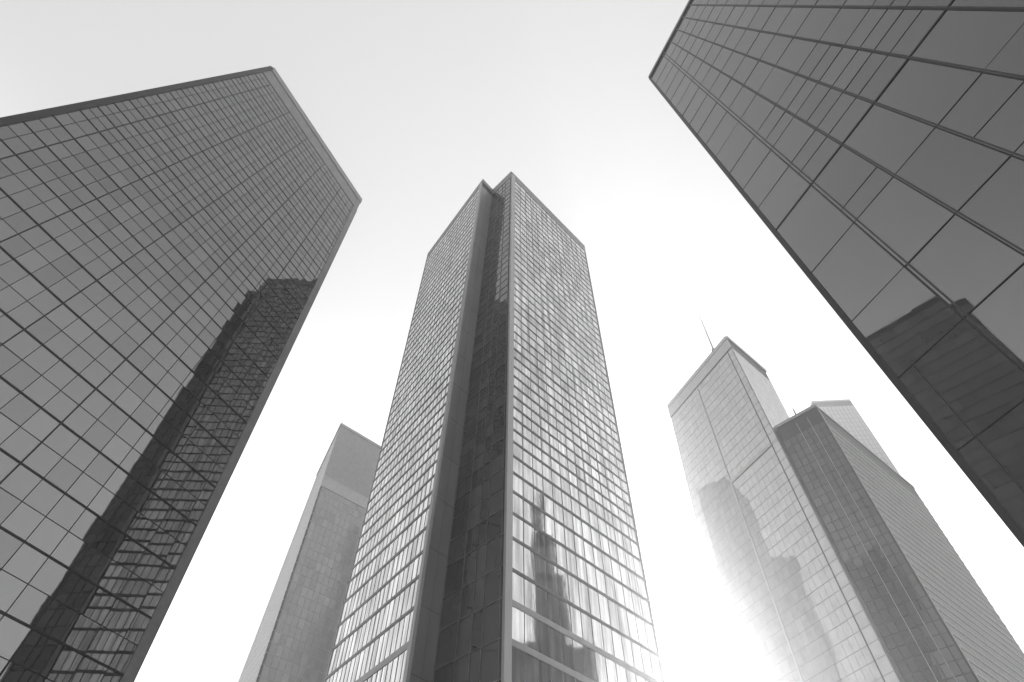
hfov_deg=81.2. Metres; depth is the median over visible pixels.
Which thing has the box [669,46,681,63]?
window
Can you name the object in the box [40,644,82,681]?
window
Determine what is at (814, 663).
window
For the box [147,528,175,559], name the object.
window
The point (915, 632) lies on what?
window
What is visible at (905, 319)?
window
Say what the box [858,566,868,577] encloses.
window
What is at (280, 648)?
window
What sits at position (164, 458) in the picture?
window
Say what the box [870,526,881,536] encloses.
window
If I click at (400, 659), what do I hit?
window
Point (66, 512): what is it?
window
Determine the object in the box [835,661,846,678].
window
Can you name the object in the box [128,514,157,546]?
window
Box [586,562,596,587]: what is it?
window
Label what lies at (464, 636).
window
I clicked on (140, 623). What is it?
window
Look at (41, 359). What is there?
window
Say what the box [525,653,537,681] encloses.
window
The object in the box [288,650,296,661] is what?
window
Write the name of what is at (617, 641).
window
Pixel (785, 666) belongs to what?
window
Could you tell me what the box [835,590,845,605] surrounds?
window
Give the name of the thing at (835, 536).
window
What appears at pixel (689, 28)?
window
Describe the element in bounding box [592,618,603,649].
window
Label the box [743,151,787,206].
window
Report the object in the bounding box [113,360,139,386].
window
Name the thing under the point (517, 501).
window
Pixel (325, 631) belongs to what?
window
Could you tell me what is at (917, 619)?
window
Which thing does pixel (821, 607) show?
window
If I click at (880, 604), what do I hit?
window
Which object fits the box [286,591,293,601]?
window
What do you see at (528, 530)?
window
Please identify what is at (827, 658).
window
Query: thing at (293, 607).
window
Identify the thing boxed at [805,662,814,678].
window
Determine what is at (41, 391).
window
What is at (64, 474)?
window
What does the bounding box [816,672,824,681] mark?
window
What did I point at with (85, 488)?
window
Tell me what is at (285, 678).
window
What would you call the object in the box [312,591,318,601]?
window
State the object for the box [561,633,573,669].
window
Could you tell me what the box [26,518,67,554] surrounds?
window
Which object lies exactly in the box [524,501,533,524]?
window
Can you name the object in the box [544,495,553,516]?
window
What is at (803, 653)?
window
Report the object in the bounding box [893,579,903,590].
window
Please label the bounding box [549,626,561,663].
window
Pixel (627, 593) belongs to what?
window
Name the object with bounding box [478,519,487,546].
window
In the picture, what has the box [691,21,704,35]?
window
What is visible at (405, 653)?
window
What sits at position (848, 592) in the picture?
window
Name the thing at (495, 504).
window
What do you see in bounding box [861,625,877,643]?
window
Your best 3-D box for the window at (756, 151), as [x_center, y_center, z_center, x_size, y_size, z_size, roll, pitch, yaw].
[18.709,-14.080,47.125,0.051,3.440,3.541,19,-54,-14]
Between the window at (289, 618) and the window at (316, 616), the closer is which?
the window at (289, 618)
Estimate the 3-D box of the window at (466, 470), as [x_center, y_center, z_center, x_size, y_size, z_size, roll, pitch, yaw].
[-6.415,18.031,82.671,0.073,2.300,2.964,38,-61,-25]
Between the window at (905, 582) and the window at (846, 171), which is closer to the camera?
the window at (846, 171)
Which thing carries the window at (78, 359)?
in the office tower at (168, 253)
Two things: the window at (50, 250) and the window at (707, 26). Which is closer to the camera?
the window at (707, 26)
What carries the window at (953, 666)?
in the office tower at (933, 613)
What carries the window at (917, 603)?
in the office tower at (933, 613)
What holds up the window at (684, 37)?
in the office tower at (867, 156)
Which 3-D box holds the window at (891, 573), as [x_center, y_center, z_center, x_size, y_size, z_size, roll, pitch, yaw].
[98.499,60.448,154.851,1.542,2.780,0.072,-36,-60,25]
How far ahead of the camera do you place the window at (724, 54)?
58.02 m
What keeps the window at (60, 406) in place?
in the office tower at (168, 253)
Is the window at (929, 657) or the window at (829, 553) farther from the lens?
the window at (829, 553)
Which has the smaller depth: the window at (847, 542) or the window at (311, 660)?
the window at (847, 542)
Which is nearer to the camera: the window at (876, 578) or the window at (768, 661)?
the window at (876, 578)
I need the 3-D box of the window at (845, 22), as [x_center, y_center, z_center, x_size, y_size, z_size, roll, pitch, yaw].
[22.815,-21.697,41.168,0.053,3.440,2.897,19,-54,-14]
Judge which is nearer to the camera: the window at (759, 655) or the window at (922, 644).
the window at (922, 644)
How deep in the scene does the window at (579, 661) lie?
65.92 m
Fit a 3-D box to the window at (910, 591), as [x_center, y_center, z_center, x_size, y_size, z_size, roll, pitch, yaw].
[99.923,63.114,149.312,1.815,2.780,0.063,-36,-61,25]
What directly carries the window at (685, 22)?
in the office tower at (867, 156)
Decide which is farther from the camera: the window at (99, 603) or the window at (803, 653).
the window at (803, 653)
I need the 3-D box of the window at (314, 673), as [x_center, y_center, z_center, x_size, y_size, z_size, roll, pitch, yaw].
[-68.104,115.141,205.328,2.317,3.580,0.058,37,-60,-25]
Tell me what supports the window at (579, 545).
in the office tower at (498, 540)
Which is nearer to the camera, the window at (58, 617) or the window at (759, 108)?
the window at (759, 108)
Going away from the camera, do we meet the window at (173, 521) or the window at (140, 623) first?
the window at (140, 623)
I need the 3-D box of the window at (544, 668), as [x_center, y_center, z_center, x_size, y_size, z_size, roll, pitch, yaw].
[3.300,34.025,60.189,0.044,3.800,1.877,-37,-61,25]
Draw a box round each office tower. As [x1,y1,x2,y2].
[0,66,361,681]
[238,423,380,681]
[324,171,664,681]
[648,0,1023,546]
[667,336,904,681]
[774,404,1023,681]
[810,399,898,472]
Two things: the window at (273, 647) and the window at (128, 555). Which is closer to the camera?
the window at (128, 555)
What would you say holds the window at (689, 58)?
in the office tower at (867, 156)
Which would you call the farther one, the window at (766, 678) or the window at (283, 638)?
the window at (283, 638)
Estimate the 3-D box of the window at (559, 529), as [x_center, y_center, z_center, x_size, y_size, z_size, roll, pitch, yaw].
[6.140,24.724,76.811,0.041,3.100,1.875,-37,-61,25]
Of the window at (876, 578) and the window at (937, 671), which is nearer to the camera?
the window at (937, 671)
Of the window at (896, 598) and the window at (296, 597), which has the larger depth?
the window at (296, 597)
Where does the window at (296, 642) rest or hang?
in the office tower at (293, 641)
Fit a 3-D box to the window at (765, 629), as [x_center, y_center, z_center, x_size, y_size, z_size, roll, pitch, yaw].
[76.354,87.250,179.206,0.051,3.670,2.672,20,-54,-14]
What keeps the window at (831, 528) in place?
in the office tower at (933, 613)
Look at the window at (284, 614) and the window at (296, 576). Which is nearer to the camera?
the window at (284, 614)
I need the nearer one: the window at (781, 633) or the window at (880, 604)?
the window at (880, 604)
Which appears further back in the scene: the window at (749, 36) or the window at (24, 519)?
the window at (24, 519)
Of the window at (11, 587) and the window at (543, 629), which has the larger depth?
the window at (543, 629)
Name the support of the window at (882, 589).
in the office tower at (933, 613)
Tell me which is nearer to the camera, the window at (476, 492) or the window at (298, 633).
the window at (476, 492)
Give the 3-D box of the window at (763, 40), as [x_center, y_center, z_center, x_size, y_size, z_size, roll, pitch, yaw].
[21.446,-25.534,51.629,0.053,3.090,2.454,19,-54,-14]
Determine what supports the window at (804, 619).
in the office tower at (791, 605)
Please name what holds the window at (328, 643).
in the office tower at (293, 641)
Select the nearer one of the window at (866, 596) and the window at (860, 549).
the window at (866, 596)
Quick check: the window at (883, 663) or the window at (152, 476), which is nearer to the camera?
the window at (152, 476)
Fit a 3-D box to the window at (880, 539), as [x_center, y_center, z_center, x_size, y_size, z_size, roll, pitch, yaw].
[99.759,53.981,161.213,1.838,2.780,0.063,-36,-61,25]
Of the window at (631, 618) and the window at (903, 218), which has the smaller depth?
the window at (903, 218)
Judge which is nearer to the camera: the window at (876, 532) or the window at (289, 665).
the window at (876, 532)
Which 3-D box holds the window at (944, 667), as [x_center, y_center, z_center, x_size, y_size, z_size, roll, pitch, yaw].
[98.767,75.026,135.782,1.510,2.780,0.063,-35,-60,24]
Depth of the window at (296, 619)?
211.94 m
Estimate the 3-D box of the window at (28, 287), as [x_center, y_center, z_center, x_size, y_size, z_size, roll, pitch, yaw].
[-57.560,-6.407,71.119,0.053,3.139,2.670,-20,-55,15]
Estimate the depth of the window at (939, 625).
141.37 m
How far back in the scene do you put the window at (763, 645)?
177.84 m
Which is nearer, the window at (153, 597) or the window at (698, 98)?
the window at (698, 98)
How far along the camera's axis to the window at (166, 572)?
74.40 m
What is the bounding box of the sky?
[0,0,1023,681]
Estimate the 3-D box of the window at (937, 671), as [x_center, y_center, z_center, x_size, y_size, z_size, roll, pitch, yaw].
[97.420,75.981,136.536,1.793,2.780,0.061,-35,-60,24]
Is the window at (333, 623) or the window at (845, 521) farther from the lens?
the window at (333, 623)
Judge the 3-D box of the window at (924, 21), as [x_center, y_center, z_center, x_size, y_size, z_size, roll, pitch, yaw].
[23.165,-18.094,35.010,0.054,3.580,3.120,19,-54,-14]
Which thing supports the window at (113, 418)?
in the office tower at (168, 253)
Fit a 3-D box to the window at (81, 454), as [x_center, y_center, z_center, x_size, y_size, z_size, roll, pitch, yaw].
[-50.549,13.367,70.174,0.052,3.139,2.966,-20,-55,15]
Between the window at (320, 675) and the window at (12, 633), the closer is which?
the window at (12, 633)
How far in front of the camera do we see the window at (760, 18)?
53.08 m
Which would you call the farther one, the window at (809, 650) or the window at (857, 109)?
the window at (809, 650)
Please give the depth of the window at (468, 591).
66.16 m
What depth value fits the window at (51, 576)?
62.75 m
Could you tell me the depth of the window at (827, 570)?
166.05 m
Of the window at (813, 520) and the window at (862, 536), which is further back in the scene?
the window at (813, 520)
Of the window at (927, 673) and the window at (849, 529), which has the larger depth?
the window at (849, 529)
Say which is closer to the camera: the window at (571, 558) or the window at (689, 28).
the window at (689, 28)
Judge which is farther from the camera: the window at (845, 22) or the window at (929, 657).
the window at (929, 657)
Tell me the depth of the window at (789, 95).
43.89 m
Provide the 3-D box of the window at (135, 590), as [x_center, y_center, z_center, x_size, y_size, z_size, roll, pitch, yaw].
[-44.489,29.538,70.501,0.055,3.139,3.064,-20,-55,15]
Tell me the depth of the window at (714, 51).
60.51 m
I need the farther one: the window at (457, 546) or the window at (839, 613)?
the window at (839, 613)
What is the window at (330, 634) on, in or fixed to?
in the office tower at (293, 641)
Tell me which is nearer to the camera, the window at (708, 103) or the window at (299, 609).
the window at (708, 103)
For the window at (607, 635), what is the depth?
71.73 m
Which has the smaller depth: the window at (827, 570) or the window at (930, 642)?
the window at (930, 642)
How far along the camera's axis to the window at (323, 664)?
209.26 m
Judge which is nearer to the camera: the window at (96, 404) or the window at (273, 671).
the window at (96, 404)
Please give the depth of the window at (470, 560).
69.22 m
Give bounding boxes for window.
[0,72,352,681]
[0,175,27,194]
[0,197,21,218]
[0,235,33,257]
[0,260,28,284]
[0,286,25,312]
[0,315,22,342]
[0,345,20,374]
[0,393,39,425]
[0,427,39,460]
[0,465,41,499]
[0,570,26,611]
[0,616,30,659]
[1,502,44,539]
[2,361,40,390]
[3,211,36,232]
[3,543,47,582]
[4,331,40,358]
[7,302,42,327]
[7,585,52,625]
[10,275,45,299]
[12,630,57,673]
[15,249,48,272]
[20,226,51,247]
[21,409,59,440]
[22,376,59,405]
[23,346,58,374]
[23,443,61,476]
[23,480,63,515]
[26,317,60,343]
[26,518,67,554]
[28,289,60,314]
[29,558,70,596]
[32,264,63,286]
[35,240,66,261]
[35,599,76,639]
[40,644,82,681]
[43,361,76,389]
[43,391,77,420]
[43,425,79,456]
[44,331,77,358]
[45,458,81,491]
[46,304,77,329]
[47,495,84,530]
[49,278,78,301]
[51,532,89,568]
[55,573,94,610]
[61,375,93,403]
[61,613,100,652]
[62,319,93,343]
[63,346,93,372]
[63,406,96,436]
[64,439,98,470]
[65,292,94,315]
[67,473,101,505]
[70,509,105,543]
[70,657,106,681]
[75,547,110,582]
[79,586,115,624]
[80,333,109,358]
[80,360,109,386]
[80,390,111,418]
[83,420,114,450]
[84,453,116,484]
[86,626,122,665]
[88,487,120,519]
[92,524,125,557]
[96,346,124,371]
[97,560,131,595]
[98,375,126,401]
[98,404,128,432]
[101,434,131,464]
[103,599,136,636]
[104,468,134,498]
[109,501,139,533]
[110,639,136,672]
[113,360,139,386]
[113,537,144,570]
[114,388,142,414]
[116,418,144,446]
[119,573,150,608]
[120,449,148,477]
[123,481,152,512]
[125,612,150,644]
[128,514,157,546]
[131,401,157,428]
[133,432,160,459]
[133,550,162,583]
[138,462,164,491]
[140,586,162,616]
[142,495,169,525]
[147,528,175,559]
[151,445,176,472]
[153,563,174,591]
[155,475,180,503]
[159,507,185,537]
[166,540,185,566]
[167,457,191,485]
[172,487,196,516]
[177,520,195,545]
[188,500,205,523]
[238,433,365,681]
[261,665,269,677]
[265,654,273,665]
[268,667,276,679]
[269,642,277,654]
[272,632,280,642]
[272,656,280,667]
[275,645,283,656]
[275,670,282,681]
[276,621,283,632]
[278,658,286,670]
[279,634,286,645]
[280,611,287,621]
[282,623,290,634]
[282,647,289,658]
[282,672,289,681]
[283,601,290,611]
[285,636,293,647]
[285,661,292,672]
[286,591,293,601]
[286,613,293,623]
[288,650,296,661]
[289,582,296,591]
[289,603,296,613]
[289,626,296,636]
[289,675,295,681]
[291,639,298,650]
[291,663,298,674]
[292,572,299,581]
[292,594,299,603]
[292,615,299,626]
[294,652,301,663]
[295,584,302,593]
[295,606,302,616]
[295,628,302,639]
[297,665,305,677]
[298,596,304,606]
[298,618,304,628]
[298,641,305,652]
[301,586,307,596]
[301,608,307,618]
[301,630,308,641]
[301,654,308,665]
[304,598,310,608]
[304,620,310,631]
[304,643,311,654]
[304,667,311,679]
[307,589,313,599]
[307,610,313,620]
[307,633,313,643]
[307,656,314,667]
[309,601,316,610]
[310,623,316,633]
[310,646,316,656]
[310,670,317,681]
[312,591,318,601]
[312,613,319,623]
[313,635,319,646]
[313,659,320,670]
[315,603,321,613]
[316,625,322,635]
[316,648,322,659]
[316,672,323,681]
[318,615,324,625]
[319,638,325,648]
[319,661,325,672]
[321,605,327,615]
[321,628,328,637]
[322,650,328,661]
[324,617,330,627]
[325,640,331,650]
[326,178,648,681]
[327,630,333,640]
[329,620,335,629]
[390,656,397,681]
[395,652,403,681]
[400,650,406,681]
[406,610,413,642]
[436,623,457,667]
[440,590,460,629]
[444,558,463,596]
[448,533,465,564]
[451,511,467,539]
[453,492,469,518]
[454,654,469,681]
[456,475,471,498]
[456,615,471,658]
[458,460,472,481]
[460,582,474,618]
[463,550,476,585]
[466,526,477,553]
[468,503,479,529]
[469,649,480,681]
[470,484,480,507]
[471,609,482,650]
[474,576,484,611]
[476,544,485,578]
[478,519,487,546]
[480,640,498,681]
[482,600,499,645]
[484,567,500,605]
[486,535,500,572]
[488,510,501,540]
[489,489,501,515]
[490,470,502,494]
[491,453,502,475]
[512,540,523,573]
[512,571,523,604]
[512,606,523,643]
[512,646,524,681]
[513,474,522,495]
[513,493,522,517]
[513,515,522,541]
[523,481,532,502]
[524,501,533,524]
[524,522,534,549]
[524,547,535,580]
[524,578,535,611]
[525,613,536,650]
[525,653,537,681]
[534,488,543,509]
[534,507,544,531]
[535,529,545,555]
[536,554,546,587]
[536,585,547,618]
[537,620,549,657]
[538,659,550,681]
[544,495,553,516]
[545,515,554,537]
[546,536,555,562]
[547,561,557,593]
[548,593,559,625]
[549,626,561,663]
[555,521,564,544]
[556,543,566,569]
[557,567,568,600]
[559,599,571,631]
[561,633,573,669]
[565,528,574,551]
[566,549,576,575]
[568,574,579,606]
[570,605,582,637]
[573,640,585,675]
[574,534,584,557]
[576,556,586,581]
[578,580,589,612]
[581,612,593,644]
[584,541,593,563]
[584,646,596,681]
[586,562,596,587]
[588,587,600,619]
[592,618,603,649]
[593,547,603,569]
[595,568,606,594]
[595,652,607,681]
[598,593,610,625]
[602,624,613,655]
[605,575,615,599]
[606,658,617,681]
[608,599,619,630]
[612,630,623,660]
[614,581,624,605]
[616,663,626,681]
[617,605,629,636]
[622,636,633,666]
[623,586,633,611]
[626,610,638,641]
[631,641,643,671]
[632,592,642,616]
[636,617,647,647]
[640,598,651,622]
[641,647,652,677]
[644,622,656,652]
[650,653,661,681]
[652,57,667,82]
[656,61,672,87]
[660,65,677,93]
[664,43,675,59]
[665,70,683,99]
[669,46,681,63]
[671,76,690,107]
[672,31,682,43]
[672,348,904,681]
[674,50,687,67]
[676,81,698,114]
[677,33,688,47]
[679,18,689,30]
[680,53,694,73]
[683,35,695,50]
[683,88,706,123]
[684,20,696,32]
[685,6,697,17]
[685,58,701,79]
[689,38,703,54]
[689,95,715,132]
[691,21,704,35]
[692,0,1023,530]
[692,6,704,18]
[692,62,709,85]
[696,41,711,59]
[698,22,712,38]
[698,103,725,143]
[699,6,713,19]
[700,67,719,93]
[704,44,721,64]
[706,24,722,41]
[706,112,737,155]
[707,6,723,21]
[708,73,729,101]
[712,48,732,69]
[715,26,733,44]
[716,6,733,23]
[716,122,753,172]
[717,79,741,109]
[722,52,744,77]
[724,28,745,48]
[725,6,745,24]
[728,87,755,120]
[730,137,769,188]
[733,56,757,83]
[734,30,758,53]
[736,7,758,26]
[739,95,774,134]
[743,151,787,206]
[745,62,773,92]
[746,665,754,680]
[747,32,773,58]
[748,7,774,29]
[752,661,760,676]
[754,645,762,659]
[755,106,792,148]
[758,67,794,102]
[758,167,808,228]
[758,657,766,673]
[760,35,791,65]
[760,641,768,655]
[762,7,791,31]
[762,624,770,639]
[762,671,770,681]
[764,653,772,668]
[766,637,774,651]
[768,620,776,635]
[768,667,777,681]
[769,604,777,618]
[770,650,779,665]
[772,118,813,163]
[772,632,781,647]
[774,617,781,630]
[774,663,783,679]
[776,38,816,72]
[776,646,785,661]
[777,7,811,35]
[777,75,816,113]
[777,186,852,271]
[778,629,786,643]
[781,659,790,674]
[782,642,791,656]
[784,421,1023,681]
[785,673,794,681]
[787,656,796,671]
[789,638,797,652]
[790,130,839,182]
[792,670,800,681]
[794,484,803,497]
[794,634,803,649]
[794,651,802,666]
[795,8,839,39]
[795,84,841,128]
[795,617,804,632]
[798,43,841,81]
[798,494,808,507]
[799,647,809,663]
[799,665,808,680]
[800,614,809,628]
[800,631,809,646]
[801,597,810,612]
[803,503,813,518]
[805,627,815,642]
[805,644,814,659]
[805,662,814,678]
[806,593,815,607]
[806,610,815,624]
[807,577,816,591]
[808,514,819,528]
[810,658,820,674]
[811,606,821,621]
[811,623,821,638]
[811,641,820,656]
[812,146,891,220]
[812,224,902,320]
[812,573,821,587]
[812,589,821,603]
[813,525,824,539]
[816,654,826,670]
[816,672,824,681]
[817,93,870,143]
[817,602,827,617]
[817,619,827,634]
[817,637,827,652]
[818,535,830,551]
[818,553,827,566]
[818,569,827,583]
[818,585,827,600]
[819,48,870,90]
[820,8,868,44]
[820,406,897,472]
[822,651,832,666]
[822,669,832,681]
[823,565,833,579]
[823,581,833,596]
[823,598,833,613]
[823,615,833,630]
[823,633,833,648]
[824,547,836,562]
[826,523,836,532]
[828,647,839,663]
[828,665,839,681]
[829,511,838,520]
[829,559,842,574]
[829,578,838,592]
[829,594,839,609]
[829,611,839,627]
[829,629,839,645]
[831,531,840,541]
[833,519,843,529]
[835,540,845,551]
[835,571,848,587]
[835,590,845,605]
[835,607,845,623]
[835,625,845,641]
[835,643,846,659]
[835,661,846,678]
[836,508,845,517]
[838,528,848,538]
[840,516,850,526]
[840,550,850,560]
[841,584,855,600]
[841,603,851,618]
[841,621,852,637]
[841,639,852,655]
[841,658,852,674]
[843,537,852,547]
[844,105,933,174]
[845,9,902,49]
[845,525,855,535]
[845,559,855,570]
[846,53,905,101]
[847,547,858,557]
[847,617,858,633]
[847,654,859,670]
[847,673,857,681]
[848,597,862,614]
[848,635,859,651]
[850,534,860,545]
[850,569,861,580]
[852,268,961,376]
[853,522,862,532]
[853,557,863,567]
[854,611,869,629]
[854,631,865,648]
[854,650,866,667]
[854,669,865,681]
[855,178,952,264]
[855,544,865,554]
[855,580,866,591]
[858,531,867,541]
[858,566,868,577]
[860,508,870,517]
[860,553,871,564]
[861,590,872,601]
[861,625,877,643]
[861,646,873,663]
[861,665,873,681]
[863,541,873,551]
[863,577,874,588]
[865,517,875,526]
[866,563,876,574]
[866,601,877,613]
[868,551,878,561]
[868,640,884,659]
[868,662,880,679]
[869,587,880,598]
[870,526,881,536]
[871,574,882,585]
[872,612,884,624]
[874,9,943,56]
[874,560,884,571]
[874,598,886,610]
[875,60,980,125]
[875,548,884,558]
[876,536,886,546]
[876,655,892,675]
[877,584,888,596]
[878,624,890,636]
[879,571,890,582]
[880,609,892,621]
[881,545,892,556]
[881,558,890,568]
[883,533,893,543]
[883,595,894,607]
[883,671,898,681]
[884,636,896,648]
[885,581,896,593]
[886,568,896,579]
[886,621,898,633]
[887,555,898,566]
[889,542,899,553]
[889,606,900,618]
[890,648,903,661]
[891,592,902,604]
[892,633,905,646]
[893,565,904,577]
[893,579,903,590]
[895,128,1008,211]
[895,552,905,563]
[895,618,907,631]
[897,604,908,615]
[897,661,910,674]
[899,320,1023,448]
[899,576,910,587]
[899,590,909,601]
[899,645,912,658]
[901,563,911,574]
[901,630,914,643]
[903,615,915,628]
[903,674,914,681]
[905,587,917,599]
[905,601,916,613]
[905,658,919,671]
[906,215,1023,316]
[907,574,918,585]
[908,642,921,656]
[910,627,922,640]
[912,10,1023,70]
[912,598,924,610]
[912,613,922,625]
[912,671,925,681]
[914,584,924,596]
[915,655,928,669]
[917,640,930,653]
[918,610,931,622]
[918,625,930,637]
[920,596,932,608]
[922,669,935,681]
[924,653,937,666]
[925,638,937,650]
[926,622,938,635]
[927,608,939,620]
[931,666,945,680]
[932,635,946,648]
[932,650,945,664]
[934,620,946,632]
[937,73,1023,153]
[940,648,953,661]
[940,664,952,677]
[941,632,953,645]
[947,661,961,675]
[948,645,962,659]
[957,659,970,673]
[965,673,976,681]
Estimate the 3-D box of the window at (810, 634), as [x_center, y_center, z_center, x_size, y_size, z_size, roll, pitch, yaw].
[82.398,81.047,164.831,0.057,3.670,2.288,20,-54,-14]
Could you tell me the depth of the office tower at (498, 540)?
84.47 m
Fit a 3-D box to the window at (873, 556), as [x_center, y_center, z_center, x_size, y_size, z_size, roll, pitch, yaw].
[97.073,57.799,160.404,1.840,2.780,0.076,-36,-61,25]
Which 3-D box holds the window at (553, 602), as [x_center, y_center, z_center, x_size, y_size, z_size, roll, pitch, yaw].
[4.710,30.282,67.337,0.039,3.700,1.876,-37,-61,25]
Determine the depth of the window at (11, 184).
73.50 m
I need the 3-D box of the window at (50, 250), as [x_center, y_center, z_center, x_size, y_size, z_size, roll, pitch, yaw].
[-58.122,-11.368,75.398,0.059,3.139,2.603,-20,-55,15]
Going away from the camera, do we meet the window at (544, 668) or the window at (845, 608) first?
the window at (544, 668)
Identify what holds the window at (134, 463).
in the office tower at (168, 253)
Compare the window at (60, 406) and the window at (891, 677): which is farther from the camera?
the window at (891, 677)
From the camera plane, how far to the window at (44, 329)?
71.05 m
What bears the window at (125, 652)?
in the office tower at (168, 253)
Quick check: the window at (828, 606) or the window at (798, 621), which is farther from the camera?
the window at (798, 621)
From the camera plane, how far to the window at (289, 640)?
206.09 m
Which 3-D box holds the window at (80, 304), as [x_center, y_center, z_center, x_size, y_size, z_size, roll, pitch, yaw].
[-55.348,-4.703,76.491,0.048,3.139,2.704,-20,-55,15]
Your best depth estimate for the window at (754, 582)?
203.44 m
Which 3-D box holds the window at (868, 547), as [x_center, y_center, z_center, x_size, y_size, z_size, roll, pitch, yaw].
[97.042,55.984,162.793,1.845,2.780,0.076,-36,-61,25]
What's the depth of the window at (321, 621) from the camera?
218.90 m
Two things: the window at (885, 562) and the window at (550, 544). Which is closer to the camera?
the window at (550, 544)
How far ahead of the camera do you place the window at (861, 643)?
150.98 m
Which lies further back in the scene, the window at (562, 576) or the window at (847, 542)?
the window at (847, 542)
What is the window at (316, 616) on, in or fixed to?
in the office tower at (293, 641)
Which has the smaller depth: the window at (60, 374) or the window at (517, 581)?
the window at (517, 581)
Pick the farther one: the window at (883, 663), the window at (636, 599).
the window at (883, 663)
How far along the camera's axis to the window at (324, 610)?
221.86 m
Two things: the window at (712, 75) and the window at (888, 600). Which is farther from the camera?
the window at (888, 600)
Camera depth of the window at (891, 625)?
147.79 m
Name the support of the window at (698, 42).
in the office tower at (867, 156)
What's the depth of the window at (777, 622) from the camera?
176.24 m
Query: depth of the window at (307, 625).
213.94 m
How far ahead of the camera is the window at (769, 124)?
45.33 m
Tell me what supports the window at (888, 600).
in the office tower at (933, 613)
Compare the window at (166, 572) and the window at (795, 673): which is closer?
the window at (166, 572)
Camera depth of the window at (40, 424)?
67.04 m
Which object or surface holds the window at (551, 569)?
in the office tower at (498, 540)
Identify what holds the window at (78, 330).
in the office tower at (168, 253)
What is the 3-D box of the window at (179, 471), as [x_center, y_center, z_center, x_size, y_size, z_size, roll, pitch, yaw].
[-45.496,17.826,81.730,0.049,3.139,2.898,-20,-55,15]
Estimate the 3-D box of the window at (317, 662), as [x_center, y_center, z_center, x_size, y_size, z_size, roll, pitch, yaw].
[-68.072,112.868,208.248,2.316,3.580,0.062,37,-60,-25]
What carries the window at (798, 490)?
in the office tower at (791, 605)
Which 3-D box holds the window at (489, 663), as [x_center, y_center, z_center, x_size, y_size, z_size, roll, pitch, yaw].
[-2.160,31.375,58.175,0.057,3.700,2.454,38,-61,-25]
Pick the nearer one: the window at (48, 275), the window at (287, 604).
the window at (48, 275)
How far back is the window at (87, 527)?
68.01 m
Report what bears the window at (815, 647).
in the office tower at (791, 605)
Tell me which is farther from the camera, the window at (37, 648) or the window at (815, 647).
the window at (815, 647)
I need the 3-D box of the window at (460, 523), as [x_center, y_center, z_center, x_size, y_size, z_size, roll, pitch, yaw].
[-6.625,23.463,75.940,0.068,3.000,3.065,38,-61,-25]
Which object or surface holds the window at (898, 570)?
in the office tower at (933, 613)
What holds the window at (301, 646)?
in the office tower at (293, 641)
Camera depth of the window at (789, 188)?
41.34 m
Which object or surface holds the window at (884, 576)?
in the office tower at (933, 613)
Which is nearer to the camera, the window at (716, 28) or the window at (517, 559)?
the window at (716, 28)
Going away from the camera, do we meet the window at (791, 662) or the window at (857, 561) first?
the window at (857, 561)
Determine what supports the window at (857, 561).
in the office tower at (933, 613)
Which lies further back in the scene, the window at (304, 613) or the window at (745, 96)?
the window at (304, 613)
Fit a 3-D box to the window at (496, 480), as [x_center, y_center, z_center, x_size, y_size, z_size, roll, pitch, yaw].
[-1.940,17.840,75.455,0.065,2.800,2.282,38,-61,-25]
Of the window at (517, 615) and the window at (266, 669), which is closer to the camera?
the window at (517, 615)
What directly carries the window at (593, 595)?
in the office tower at (498, 540)
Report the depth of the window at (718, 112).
55.69 m
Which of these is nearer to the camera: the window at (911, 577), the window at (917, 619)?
the window at (917, 619)
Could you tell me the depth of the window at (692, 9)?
70.38 m
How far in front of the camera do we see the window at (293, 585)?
218.64 m
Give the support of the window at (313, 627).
in the office tower at (293, 641)
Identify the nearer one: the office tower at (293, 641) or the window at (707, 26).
the window at (707, 26)
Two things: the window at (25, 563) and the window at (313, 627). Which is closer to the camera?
the window at (25, 563)
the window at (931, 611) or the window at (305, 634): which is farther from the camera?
the window at (305, 634)
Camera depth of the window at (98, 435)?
72.86 m
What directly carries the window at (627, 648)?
in the office tower at (498, 540)
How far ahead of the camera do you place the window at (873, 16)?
38.01 m
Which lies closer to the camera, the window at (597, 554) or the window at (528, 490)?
the window at (528, 490)
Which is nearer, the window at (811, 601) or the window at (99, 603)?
the window at (99, 603)
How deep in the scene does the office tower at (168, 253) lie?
81.68 m
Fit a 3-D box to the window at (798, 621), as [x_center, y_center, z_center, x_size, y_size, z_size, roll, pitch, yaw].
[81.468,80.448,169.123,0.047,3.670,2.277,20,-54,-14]
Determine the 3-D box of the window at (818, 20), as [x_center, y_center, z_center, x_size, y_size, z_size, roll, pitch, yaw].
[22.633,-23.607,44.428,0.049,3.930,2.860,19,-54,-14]
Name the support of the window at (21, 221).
in the office tower at (168, 253)
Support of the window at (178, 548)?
in the office tower at (168, 253)
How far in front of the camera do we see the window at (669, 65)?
72.23 m
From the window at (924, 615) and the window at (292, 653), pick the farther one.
the window at (292, 653)
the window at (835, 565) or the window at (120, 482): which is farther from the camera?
the window at (835, 565)
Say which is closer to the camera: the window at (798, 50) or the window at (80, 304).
the window at (798, 50)
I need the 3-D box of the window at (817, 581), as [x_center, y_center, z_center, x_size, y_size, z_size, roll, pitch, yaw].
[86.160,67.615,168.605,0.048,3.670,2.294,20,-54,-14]
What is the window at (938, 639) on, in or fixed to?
in the office tower at (933, 613)
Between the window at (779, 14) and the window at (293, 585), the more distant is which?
the window at (293, 585)
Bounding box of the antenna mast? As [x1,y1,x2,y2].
[699,315,713,351]
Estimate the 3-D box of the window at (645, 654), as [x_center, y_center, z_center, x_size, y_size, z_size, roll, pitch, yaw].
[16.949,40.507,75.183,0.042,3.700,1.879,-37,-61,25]
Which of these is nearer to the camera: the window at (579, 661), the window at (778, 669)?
the window at (579, 661)
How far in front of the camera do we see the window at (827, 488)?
177.32 m

